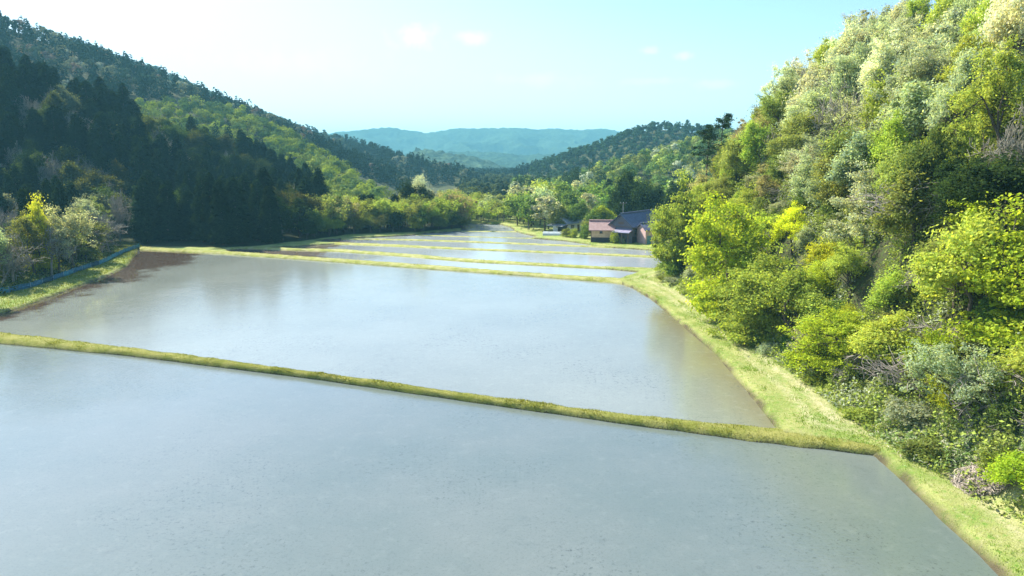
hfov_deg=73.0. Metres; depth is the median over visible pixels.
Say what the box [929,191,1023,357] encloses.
maple tree
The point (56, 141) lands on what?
cedar tree
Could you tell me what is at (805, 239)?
shrub
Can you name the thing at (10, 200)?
broadleaf tree
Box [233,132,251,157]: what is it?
cedar tree
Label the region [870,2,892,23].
broadleaf tree
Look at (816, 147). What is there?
budding tree
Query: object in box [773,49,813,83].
budding tree
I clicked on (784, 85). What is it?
budding tree
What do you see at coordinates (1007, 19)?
broadleaf tree
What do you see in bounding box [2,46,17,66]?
cedar tree
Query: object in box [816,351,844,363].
shrub
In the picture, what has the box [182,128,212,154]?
broadleaf tree
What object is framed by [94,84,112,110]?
cedar tree
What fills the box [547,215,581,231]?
cottage
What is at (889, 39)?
budding tree
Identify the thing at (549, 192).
broadleaf tree
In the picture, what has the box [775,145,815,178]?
budding tree
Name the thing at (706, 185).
budding tree
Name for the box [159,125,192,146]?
broadleaf tree
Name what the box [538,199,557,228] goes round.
broadleaf tree
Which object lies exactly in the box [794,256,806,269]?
shrub
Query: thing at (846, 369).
bare shrub
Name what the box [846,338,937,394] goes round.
bare shrub
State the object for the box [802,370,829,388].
shrub
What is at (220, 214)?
cedar tree
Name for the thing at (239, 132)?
cedar tree
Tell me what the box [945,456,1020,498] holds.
brush pile
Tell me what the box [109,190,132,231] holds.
bare tree
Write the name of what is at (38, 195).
broadleaf tree
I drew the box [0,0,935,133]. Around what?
sky
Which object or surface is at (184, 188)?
cedar tree
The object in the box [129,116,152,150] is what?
cedar tree
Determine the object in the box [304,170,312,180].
cedar tree
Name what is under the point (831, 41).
budding tree
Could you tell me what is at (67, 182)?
broadleaf tree
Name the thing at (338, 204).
broadleaf tree
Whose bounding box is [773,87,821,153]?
maple tree
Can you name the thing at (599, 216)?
broadleaf tree
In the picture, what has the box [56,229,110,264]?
bare tree
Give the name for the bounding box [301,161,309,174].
cedar tree
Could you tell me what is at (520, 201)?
broadleaf tree
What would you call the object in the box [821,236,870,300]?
budding tree
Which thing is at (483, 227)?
paddy water
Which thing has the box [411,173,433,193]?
budding tree
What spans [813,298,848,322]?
shrub
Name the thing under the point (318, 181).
cedar tree
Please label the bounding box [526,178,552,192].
broadleaf tree
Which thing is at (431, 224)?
bamboo clump
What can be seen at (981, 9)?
tree
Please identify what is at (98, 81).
cedar tree
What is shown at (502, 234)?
paddy water
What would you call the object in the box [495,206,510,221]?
broadleaf tree
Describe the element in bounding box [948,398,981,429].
bare shrub
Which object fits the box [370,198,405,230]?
bamboo clump
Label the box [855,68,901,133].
budding tree
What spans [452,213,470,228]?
broadleaf tree
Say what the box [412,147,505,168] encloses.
hills
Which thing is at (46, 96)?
bare tree
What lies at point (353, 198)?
bamboo clump
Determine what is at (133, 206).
cedar tree
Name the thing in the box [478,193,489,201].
broadleaf tree
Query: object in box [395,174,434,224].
broadleaf tree
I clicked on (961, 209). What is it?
shrub
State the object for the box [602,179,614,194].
cedar tree
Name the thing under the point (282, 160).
cedar tree
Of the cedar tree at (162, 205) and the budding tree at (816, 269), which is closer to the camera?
the budding tree at (816, 269)
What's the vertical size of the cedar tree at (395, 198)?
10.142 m
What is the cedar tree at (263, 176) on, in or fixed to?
on the ground at (910, 472)
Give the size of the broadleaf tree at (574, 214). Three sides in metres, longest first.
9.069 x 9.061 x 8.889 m
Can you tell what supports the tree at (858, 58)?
on the ground at (910, 472)
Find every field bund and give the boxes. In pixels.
[0,332,879,455]
[140,247,624,283]
[211,246,655,268]
[334,242,654,257]
[341,238,611,247]
[416,235,533,238]
[461,231,515,231]
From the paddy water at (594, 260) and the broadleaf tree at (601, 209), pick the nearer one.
the paddy water at (594, 260)
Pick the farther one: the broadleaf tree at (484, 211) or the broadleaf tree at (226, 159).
the broadleaf tree at (226, 159)
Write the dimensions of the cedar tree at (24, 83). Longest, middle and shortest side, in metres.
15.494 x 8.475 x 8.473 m
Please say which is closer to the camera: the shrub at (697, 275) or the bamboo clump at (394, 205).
the shrub at (697, 275)
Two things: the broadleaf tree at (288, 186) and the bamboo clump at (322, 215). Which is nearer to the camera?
the bamboo clump at (322, 215)
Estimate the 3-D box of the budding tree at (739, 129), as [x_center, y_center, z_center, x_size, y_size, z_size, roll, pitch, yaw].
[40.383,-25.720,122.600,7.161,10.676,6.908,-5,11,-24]
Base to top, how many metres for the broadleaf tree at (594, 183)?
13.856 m
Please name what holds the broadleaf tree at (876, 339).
on the ground at (910, 472)
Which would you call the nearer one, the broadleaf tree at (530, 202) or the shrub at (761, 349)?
the shrub at (761, 349)
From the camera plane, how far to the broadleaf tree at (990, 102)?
56.46 m
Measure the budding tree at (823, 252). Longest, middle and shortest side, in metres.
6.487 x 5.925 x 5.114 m
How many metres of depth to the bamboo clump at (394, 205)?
191.40 m
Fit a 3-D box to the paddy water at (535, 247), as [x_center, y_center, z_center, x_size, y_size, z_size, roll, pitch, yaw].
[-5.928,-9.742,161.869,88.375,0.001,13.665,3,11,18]
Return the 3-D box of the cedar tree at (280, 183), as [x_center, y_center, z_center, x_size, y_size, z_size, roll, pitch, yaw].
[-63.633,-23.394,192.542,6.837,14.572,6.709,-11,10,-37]
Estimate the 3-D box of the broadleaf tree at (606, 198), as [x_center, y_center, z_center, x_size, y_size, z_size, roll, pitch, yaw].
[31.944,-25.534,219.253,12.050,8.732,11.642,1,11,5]
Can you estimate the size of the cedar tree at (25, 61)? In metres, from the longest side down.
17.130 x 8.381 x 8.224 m
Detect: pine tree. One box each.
[691,124,723,181]
[699,113,736,177]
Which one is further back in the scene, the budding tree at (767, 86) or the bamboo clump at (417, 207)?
the bamboo clump at (417, 207)
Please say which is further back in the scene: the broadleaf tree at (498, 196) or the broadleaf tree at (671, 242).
the broadleaf tree at (498, 196)
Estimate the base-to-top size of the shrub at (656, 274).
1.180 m
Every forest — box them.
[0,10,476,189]
[134,95,395,200]
[453,172,588,200]
[505,126,742,195]
[529,119,738,176]
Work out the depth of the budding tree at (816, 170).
81.74 m
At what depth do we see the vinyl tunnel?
180.93 m
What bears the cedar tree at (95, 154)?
on the ground at (910, 472)
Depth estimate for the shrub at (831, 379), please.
57.52 m
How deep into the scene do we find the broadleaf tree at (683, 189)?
178.70 m
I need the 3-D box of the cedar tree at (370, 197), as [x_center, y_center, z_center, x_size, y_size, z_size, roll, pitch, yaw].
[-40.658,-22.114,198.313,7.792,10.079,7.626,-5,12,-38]
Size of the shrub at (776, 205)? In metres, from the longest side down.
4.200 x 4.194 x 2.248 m
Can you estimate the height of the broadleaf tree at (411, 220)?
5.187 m
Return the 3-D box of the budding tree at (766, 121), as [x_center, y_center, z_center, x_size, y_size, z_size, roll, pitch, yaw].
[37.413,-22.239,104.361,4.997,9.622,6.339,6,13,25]
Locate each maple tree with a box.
[19,192,61,274]
[643,167,706,264]
[675,190,778,319]
[677,168,712,213]
[700,240,798,346]
[706,145,721,182]
[724,181,758,237]
[749,163,785,208]
[760,153,791,188]
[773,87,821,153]
[774,305,874,376]
[788,81,851,138]
[817,158,889,244]
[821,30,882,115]
[833,18,869,53]
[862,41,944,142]
[864,14,895,54]
[868,80,902,133]
[913,33,955,56]
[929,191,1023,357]
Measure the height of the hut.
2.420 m
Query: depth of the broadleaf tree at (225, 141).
251.53 m
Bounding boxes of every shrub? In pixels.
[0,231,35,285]
[0,249,32,281]
[65,235,104,260]
[559,228,570,236]
[567,228,578,237]
[577,224,588,238]
[579,218,590,234]
[609,230,619,242]
[651,270,664,276]
[652,240,666,248]
[656,275,671,279]
[661,257,685,276]
[662,277,680,283]
[682,265,696,279]
[694,272,708,285]
[717,165,740,187]
[738,179,750,192]
[738,341,760,345]
[742,175,759,188]
[752,341,779,355]
[755,229,771,252]
[756,155,769,173]
[764,199,792,212]
[764,317,798,338]
[768,175,793,199]
[768,205,787,226]
[769,217,784,233]
[772,177,790,196]
[776,329,795,350]
[778,350,802,368]
[784,183,825,208]
[785,328,816,349]
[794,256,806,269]
[795,224,816,247]
[799,346,827,369]
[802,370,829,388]
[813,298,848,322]
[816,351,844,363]
[817,197,847,214]
[819,214,842,228]
[824,364,858,385]
[829,352,859,394]
[837,204,858,227]
[837,302,863,320]
[838,405,880,423]
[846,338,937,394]
[849,177,964,234]
[864,374,902,397]
[872,308,902,335]
[876,394,932,429]
[888,286,917,310]
[889,316,963,378]
[889,365,929,398]
[891,260,925,302]
[895,325,967,371]
[895,435,964,466]
[924,374,957,412]
[931,154,969,185]
[932,202,968,222]
[940,191,994,233]
[945,349,1023,441]
[947,179,1000,218]
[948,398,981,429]
[954,112,987,154]
[966,293,1022,345]
[973,444,1020,474]
[974,359,1023,393]
[975,448,1023,489]
[976,138,1019,166]
[983,396,1023,429]
[991,185,1023,217]
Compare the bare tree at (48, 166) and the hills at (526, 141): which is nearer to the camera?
the bare tree at (48, 166)
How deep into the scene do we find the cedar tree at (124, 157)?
197.30 m
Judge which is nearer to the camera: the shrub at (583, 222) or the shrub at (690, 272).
the shrub at (690, 272)
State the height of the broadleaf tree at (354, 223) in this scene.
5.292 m
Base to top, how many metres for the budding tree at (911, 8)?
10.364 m
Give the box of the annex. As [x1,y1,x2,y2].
[636,222,654,243]
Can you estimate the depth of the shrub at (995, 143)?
58.04 m
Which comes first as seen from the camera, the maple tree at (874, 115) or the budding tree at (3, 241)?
the maple tree at (874, 115)
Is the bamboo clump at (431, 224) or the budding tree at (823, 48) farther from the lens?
the bamboo clump at (431, 224)
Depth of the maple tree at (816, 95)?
93.43 m
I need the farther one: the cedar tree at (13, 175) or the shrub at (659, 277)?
the cedar tree at (13, 175)
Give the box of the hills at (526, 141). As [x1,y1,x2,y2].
[327,127,619,155]
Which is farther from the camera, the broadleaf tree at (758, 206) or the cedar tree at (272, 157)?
the cedar tree at (272, 157)
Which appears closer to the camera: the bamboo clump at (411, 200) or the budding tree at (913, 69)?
the budding tree at (913, 69)
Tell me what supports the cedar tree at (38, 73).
on the ground at (910, 472)
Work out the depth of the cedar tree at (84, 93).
222.54 m
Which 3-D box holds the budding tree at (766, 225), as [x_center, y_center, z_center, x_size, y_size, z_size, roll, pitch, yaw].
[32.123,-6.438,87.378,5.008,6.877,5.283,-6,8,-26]
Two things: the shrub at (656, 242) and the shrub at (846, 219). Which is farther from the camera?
the shrub at (656, 242)
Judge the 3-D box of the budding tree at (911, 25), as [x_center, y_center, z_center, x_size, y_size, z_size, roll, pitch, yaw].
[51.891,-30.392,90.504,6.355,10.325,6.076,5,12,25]
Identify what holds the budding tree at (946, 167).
on the ground at (910, 472)
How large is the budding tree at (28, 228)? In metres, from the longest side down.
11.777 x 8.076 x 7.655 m
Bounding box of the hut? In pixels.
[557,225,567,231]
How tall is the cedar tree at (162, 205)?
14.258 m
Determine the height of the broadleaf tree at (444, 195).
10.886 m
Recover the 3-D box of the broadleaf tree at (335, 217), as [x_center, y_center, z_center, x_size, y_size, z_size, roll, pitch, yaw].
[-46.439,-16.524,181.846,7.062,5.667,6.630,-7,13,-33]
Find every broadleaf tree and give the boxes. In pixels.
[0,137,45,158]
[1,219,14,236]
[3,193,17,211]
[8,148,44,181]
[8,190,44,212]
[10,151,52,176]
[26,101,50,124]
[40,89,73,117]
[40,201,60,220]
[46,144,88,168]
[53,159,88,184]
[54,84,82,116]
[61,175,89,187]
[64,177,94,198]
[73,168,128,191]
[83,189,115,221]
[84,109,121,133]
[84,184,126,202]
[106,189,130,223]
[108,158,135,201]
[125,188,134,201]
[131,128,154,146]
[138,113,158,134]
[142,115,161,136]
[149,138,170,153]
[152,117,174,139]
[156,113,174,124]
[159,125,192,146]
[174,188,182,202]
[182,124,206,150]
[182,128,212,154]
[184,148,200,160]
[187,125,212,144]
[208,133,223,153]
[216,133,237,156]
[217,149,249,171]
[220,152,230,162]
[236,153,252,160]
[253,156,277,175]
[262,188,292,205]
[274,182,294,193]
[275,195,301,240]
[278,186,291,232]
[283,198,316,237]
[287,189,327,234]
[297,208,326,237]
[318,217,347,235]
[327,216,346,234]
[328,192,348,232]
[343,214,363,232]
[358,214,378,232]
[360,198,382,227]
[370,213,389,231]
[381,209,404,231]
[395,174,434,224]
[405,216,423,231]
[411,209,429,230]
[414,202,442,229]
[429,215,451,229]
[440,190,461,213]
[446,214,458,228]
[447,212,463,227]
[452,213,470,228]
[471,207,490,221]
[477,199,492,220]
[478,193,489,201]
[480,212,498,219]
[482,195,500,202]
[487,196,504,218]
[490,202,501,219]
[495,194,505,202]
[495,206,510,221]
[502,183,537,196]
[503,191,529,219]
[503,192,528,225]
[510,194,548,225]
[514,195,540,229]
[525,192,561,230]
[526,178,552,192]
[530,184,557,224]
[532,186,559,199]
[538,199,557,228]
[544,205,571,226]
[549,181,572,204]
[556,187,580,211]
[560,183,587,204]
[566,200,589,220]
[571,180,583,204]
[576,182,609,207]
[577,179,603,205]
[579,192,603,213]
[580,203,610,220]
[581,192,604,208]
[591,205,616,219]
[594,184,615,201]
[594,195,611,211]
[605,194,628,216]
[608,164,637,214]
[626,176,658,211]
[634,184,669,214]
[658,175,693,210]
[662,233,685,247]
[666,181,693,201]
[716,126,751,180]
[735,115,776,170]
[736,260,833,331]
[739,195,771,230]
[742,103,778,137]
[782,60,829,112]
[788,283,843,334]
[803,30,838,68]
[804,150,856,207]
[806,17,872,94]
[814,115,905,174]
[819,128,878,212]
[840,306,928,376]
[852,32,909,109]
[861,259,920,311]
[865,64,913,120]
[867,137,933,227]
[867,168,940,254]
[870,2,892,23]
[874,0,917,30]
[874,74,975,146]
[884,122,968,195]
[901,197,1023,321]
[905,0,962,36]
[909,225,974,309]
[919,143,1023,231]
[926,5,968,57]
[973,0,1023,62]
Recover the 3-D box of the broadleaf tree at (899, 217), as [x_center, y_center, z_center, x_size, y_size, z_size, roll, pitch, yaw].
[34.286,-6.798,59.630,7.532,7.870,6.078,-3,11,-17]
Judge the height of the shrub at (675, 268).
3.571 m
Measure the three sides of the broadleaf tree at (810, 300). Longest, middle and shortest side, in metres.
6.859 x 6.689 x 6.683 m
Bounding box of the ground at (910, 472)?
[0,30,1023,575]
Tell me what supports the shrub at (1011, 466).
on the ground at (910, 472)
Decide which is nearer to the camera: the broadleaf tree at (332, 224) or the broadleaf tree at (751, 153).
the broadleaf tree at (751, 153)
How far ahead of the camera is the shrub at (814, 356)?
62.68 m
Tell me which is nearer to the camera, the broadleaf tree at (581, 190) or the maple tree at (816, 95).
the maple tree at (816, 95)
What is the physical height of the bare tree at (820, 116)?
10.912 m
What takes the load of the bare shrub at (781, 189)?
on the ground at (910, 472)
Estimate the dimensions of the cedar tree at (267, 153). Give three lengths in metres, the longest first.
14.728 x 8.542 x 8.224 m
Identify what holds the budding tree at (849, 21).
on the ground at (910, 472)
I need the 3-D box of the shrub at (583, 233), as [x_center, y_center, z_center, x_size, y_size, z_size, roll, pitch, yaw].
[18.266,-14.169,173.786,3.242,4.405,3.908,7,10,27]
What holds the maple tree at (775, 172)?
on the ground at (910, 472)
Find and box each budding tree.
[0,227,22,263]
[3,209,50,274]
[36,203,100,272]
[49,213,88,267]
[67,194,97,212]
[68,206,111,262]
[73,199,113,247]
[90,196,112,220]
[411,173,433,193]
[687,178,711,213]
[696,177,721,214]
[705,171,734,205]
[711,143,725,175]
[712,145,738,176]
[727,186,754,229]
[729,117,746,143]
[747,211,784,250]
[749,111,772,167]
[755,89,797,136]
[757,59,797,109]
[760,106,830,158]
[767,201,810,256]
[768,64,803,109]
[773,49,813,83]
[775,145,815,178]
[777,133,819,172]
[788,130,832,166]
[788,145,815,215]
[798,157,834,222]
[800,237,842,271]
[803,260,835,298]
[808,36,838,72]
[808,151,826,207]
[816,36,837,69]
[819,21,886,80]
[819,92,866,136]
[819,314,856,355]
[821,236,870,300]
[828,12,866,46]
[838,8,879,30]
[841,93,878,135]
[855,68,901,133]
[856,28,905,89]
[857,11,894,40]
[859,108,915,179]
[866,20,906,60]
[888,16,922,53]
[890,25,916,58]
[891,9,923,35]
[892,37,956,138]
[895,0,934,27]
[896,336,1012,421]
[897,0,932,32]
[897,19,946,62]
[911,33,965,77]
[918,16,942,37]
[923,33,1000,157]
[925,0,964,16]
[926,147,1000,232]
[930,21,1009,118]
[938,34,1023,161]
[947,0,981,21]
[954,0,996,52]
[965,14,998,53]
[967,40,1023,137]
[988,341,1023,399]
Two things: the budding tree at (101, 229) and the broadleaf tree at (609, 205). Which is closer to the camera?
the budding tree at (101, 229)
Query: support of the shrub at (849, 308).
on the ground at (910, 472)
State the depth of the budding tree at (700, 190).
110.55 m
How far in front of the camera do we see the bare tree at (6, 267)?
107.29 m
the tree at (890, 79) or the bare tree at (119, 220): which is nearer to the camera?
the tree at (890, 79)
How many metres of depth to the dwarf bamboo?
45.05 m
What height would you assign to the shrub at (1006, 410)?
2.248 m
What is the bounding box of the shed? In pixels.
[589,219,614,241]
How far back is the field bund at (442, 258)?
141.59 m
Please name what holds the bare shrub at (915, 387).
on the ground at (910, 472)
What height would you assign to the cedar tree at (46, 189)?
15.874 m
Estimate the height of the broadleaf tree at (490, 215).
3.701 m
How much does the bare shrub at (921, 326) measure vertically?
6.663 m
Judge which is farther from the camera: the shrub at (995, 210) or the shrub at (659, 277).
the shrub at (659, 277)
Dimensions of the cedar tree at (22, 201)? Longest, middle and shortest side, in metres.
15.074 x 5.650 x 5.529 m
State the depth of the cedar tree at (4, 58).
220.85 m
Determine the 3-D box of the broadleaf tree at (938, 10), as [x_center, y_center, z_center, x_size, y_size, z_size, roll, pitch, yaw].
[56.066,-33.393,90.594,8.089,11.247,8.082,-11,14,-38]
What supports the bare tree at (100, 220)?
on the ground at (910, 472)
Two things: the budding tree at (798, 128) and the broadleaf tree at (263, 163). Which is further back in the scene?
the broadleaf tree at (263, 163)
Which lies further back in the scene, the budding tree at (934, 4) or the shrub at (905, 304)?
the budding tree at (934, 4)
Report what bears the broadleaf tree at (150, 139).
on the ground at (910, 472)
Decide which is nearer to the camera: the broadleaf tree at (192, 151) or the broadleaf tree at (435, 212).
the broadleaf tree at (435, 212)
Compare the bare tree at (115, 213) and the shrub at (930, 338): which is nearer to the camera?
the shrub at (930, 338)
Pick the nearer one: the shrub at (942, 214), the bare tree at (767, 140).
the shrub at (942, 214)
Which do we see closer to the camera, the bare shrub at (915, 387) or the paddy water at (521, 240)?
the bare shrub at (915, 387)
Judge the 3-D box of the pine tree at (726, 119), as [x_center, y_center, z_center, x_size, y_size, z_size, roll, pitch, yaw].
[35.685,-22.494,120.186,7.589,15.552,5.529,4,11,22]
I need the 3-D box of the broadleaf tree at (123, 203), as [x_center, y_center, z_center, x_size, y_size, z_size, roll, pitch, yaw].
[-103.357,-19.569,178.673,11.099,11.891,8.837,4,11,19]
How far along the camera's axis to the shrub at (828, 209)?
75.07 m
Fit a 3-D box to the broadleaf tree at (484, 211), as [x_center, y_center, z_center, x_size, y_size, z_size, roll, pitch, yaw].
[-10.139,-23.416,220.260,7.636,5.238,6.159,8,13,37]
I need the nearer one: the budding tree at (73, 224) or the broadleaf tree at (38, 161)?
the budding tree at (73, 224)
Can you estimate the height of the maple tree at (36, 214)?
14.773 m
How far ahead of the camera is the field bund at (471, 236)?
182.00 m
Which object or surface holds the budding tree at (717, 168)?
on the ground at (910, 472)
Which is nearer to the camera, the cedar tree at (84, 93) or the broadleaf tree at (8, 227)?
the broadleaf tree at (8, 227)
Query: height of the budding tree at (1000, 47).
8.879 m
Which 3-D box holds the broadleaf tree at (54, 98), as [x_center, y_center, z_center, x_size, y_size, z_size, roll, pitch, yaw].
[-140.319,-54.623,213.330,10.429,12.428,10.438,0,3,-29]
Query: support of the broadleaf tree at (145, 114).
on the ground at (910, 472)
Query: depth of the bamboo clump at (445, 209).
197.86 m
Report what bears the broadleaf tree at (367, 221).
on the ground at (910, 472)
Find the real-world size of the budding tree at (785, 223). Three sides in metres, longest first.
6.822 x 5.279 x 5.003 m
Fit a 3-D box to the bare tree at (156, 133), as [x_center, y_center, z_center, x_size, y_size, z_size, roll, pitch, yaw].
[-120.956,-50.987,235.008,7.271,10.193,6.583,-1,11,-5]
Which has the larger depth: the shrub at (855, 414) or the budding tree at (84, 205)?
the budding tree at (84, 205)
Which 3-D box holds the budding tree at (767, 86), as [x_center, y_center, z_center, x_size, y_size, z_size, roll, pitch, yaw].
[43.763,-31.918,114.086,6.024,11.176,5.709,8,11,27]
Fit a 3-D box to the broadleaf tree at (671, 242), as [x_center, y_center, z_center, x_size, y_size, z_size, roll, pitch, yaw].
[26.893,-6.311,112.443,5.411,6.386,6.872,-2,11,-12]
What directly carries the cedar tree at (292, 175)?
on the ground at (910, 472)
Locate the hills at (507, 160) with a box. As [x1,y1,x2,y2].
[404,151,565,167]
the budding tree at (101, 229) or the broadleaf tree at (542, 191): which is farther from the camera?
the broadleaf tree at (542, 191)
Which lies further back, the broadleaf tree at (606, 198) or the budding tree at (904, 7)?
the broadleaf tree at (606, 198)
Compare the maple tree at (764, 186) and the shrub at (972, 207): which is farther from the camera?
the maple tree at (764, 186)
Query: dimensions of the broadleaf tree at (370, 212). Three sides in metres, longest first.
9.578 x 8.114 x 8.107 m
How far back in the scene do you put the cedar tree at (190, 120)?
254.66 m
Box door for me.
[647,236,650,243]
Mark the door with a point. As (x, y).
(648, 237)
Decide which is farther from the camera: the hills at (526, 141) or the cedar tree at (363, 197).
the hills at (526, 141)
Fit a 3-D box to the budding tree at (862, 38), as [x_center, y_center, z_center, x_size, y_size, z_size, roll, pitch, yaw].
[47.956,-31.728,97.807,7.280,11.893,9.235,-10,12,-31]
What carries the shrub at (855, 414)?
on the ground at (910, 472)
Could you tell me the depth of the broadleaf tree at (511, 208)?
207.18 m
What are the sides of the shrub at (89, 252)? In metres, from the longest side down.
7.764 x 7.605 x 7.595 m
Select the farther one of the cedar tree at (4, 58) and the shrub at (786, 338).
the cedar tree at (4, 58)
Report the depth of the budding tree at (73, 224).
118.65 m
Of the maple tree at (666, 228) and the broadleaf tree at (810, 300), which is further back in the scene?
the maple tree at (666, 228)
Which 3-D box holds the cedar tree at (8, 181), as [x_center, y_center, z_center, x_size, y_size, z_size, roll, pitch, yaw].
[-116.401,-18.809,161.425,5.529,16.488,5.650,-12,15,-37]
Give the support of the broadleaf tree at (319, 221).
on the ground at (910, 472)
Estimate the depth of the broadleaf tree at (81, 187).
177.58 m
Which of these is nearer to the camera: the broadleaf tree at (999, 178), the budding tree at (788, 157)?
the broadleaf tree at (999, 178)
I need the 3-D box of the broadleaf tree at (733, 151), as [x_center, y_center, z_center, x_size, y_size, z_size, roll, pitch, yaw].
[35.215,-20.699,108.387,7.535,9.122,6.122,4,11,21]
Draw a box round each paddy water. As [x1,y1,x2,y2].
[0,249,774,427]
[0,344,997,575]
[228,249,636,277]
[284,244,659,267]
[325,239,652,255]
[366,235,587,245]
[421,232,533,237]
[462,224,513,230]
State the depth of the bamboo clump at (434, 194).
205.57 m
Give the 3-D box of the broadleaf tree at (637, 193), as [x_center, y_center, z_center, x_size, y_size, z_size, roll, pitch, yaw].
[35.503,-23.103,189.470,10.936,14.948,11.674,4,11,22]
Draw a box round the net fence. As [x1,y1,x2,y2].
[0,243,139,292]
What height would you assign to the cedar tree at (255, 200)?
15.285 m
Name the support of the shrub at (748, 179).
on the ground at (910, 472)
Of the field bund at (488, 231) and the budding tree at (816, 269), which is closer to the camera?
the budding tree at (816, 269)
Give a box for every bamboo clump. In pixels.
[299,206,341,236]
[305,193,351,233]
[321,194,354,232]
[337,202,363,231]
[343,193,379,227]
[344,198,373,230]
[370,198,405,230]
[372,198,409,228]
[376,200,414,229]
[398,198,437,230]
[399,195,418,227]
[407,192,433,226]
[418,194,446,226]
[425,201,441,227]
[426,190,445,225]
[432,196,462,228]
[437,189,467,198]
[445,193,477,227]
[446,197,490,226]
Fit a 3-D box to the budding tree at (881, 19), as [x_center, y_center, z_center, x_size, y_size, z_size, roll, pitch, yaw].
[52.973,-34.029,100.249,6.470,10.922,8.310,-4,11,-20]
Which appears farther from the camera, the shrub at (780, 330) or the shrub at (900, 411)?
the shrub at (780, 330)
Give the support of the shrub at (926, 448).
on the ground at (910, 472)
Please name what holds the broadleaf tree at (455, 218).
on the ground at (910, 472)
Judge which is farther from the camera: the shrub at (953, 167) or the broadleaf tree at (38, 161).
the broadleaf tree at (38, 161)
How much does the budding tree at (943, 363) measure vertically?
6.492 m
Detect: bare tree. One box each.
[0,208,11,221]
[0,213,15,236]
[0,242,50,286]
[2,199,17,224]
[4,140,25,166]
[14,96,33,123]
[18,95,43,110]
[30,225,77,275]
[35,153,59,179]
[36,163,63,185]
[38,86,54,108]
[41,150,63,180]
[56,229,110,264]
[71,155,108,175]
[77,233,109,256]
[86,204,127,252]
[98,216,127,252]
[103,194,127,239]
[108,215,126,232]
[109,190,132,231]
[110,198,132,241]
[151,125,164,135]
[757,125,779,158]
[793,66,808,92]
[808,77,861,141]
[966,103,1023,168]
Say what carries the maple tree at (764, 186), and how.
on the ground at (910, 472)
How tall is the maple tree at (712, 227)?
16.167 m
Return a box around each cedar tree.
[0,46,15,85]
[0,149,6,171]
[0,193,11,220]
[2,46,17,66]
[2,172,18,207]
[8,164,24,191]
[14,64,41,112]
[14,187,50,252]
[17,155,42,195]
[17,187,34,211]
[18,54,39,94]
[21,182,37,193]
[22,107,50,155]
[30,62,39,88]
[35,61,52,90]
[35,64,58,102]
[38,178,52,208]
[41,105,67,164]
[48,188,58,214]
[50,67,64,90]
[50,174,59,189]
[50,180,71,251]
[63,112,87,172]
[64,182,81,202]
[66,79,72,119]
[66,188,77,203]
[70,77,80,116]
[75,80,97,117]
[81,99,98,137]
[85,123,109,176]
[92,77,108,94]
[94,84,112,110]
[114,150,130,198]
[116,83,134,119]
[127,177,160,241]
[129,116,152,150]
[129,187,137,229]
[130,99,144,118]
[151,133,173,178]
[153,181,184,241]
[153,183,181,240]
[177,182,189,205]
[182,115,197,150]
[183,117,194,153]
[197,172,216,243]
[207,178,237,245]
[224,176,257,243]
[233,130,241,156]
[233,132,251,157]
[246,137,252,153]
[247,178,263,240]
[249,139,264,164]
[255,167,275,209]
[256,186,284,242]
[260,142,267,160]
[264,149,271,162]
[267,149,282,178]
[276,178,287,192]
[277,153,287,179]
[282,157,296,182]
[287,170,297,186]
[293,167,303,194]
[296,176,316,229]
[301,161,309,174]
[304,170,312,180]
[309,168,329,203]
[355,194,373,228]
[366,193,373,202]
[386,194,406,228]
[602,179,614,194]
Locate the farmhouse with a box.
[608,209,660,243]
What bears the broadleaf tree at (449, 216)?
on the ground at (910, 472)
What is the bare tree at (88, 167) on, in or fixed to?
on the ground at (910, 472)
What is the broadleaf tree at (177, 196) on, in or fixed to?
on the ground at (910, 472)
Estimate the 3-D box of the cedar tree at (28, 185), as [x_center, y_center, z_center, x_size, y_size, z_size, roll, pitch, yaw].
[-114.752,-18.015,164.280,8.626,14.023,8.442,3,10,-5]
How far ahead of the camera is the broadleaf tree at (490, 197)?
243.29 m
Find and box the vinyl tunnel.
[543,231,562,235]
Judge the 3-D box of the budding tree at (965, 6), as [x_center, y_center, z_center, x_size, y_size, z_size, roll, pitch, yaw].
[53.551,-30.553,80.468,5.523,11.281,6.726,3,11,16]
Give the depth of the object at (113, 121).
220.29 m
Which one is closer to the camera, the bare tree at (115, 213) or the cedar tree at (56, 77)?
the bare tree at (115, 213)
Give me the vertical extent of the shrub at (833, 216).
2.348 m
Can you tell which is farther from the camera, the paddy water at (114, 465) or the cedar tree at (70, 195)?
the cedar tree at (70, 195)
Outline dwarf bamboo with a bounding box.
[850,376,1023,477]
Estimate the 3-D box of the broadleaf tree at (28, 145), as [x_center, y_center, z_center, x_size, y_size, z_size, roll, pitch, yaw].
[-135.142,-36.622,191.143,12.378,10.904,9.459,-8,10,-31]
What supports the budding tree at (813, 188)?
on the ground at (910, 472)
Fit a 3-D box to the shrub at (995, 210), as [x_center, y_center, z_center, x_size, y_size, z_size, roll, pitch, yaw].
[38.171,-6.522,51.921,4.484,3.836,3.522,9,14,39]
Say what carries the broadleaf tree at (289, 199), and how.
on the ground at (910, 472)
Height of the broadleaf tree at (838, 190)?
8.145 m
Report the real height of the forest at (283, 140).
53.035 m
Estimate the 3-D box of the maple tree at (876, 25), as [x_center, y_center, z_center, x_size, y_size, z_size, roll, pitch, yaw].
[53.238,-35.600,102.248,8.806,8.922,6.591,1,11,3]
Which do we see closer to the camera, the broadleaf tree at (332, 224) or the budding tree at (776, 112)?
the budding tree at (776, 112)
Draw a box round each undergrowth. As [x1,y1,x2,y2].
[0,164,124,295]
[655,49,1023,524]

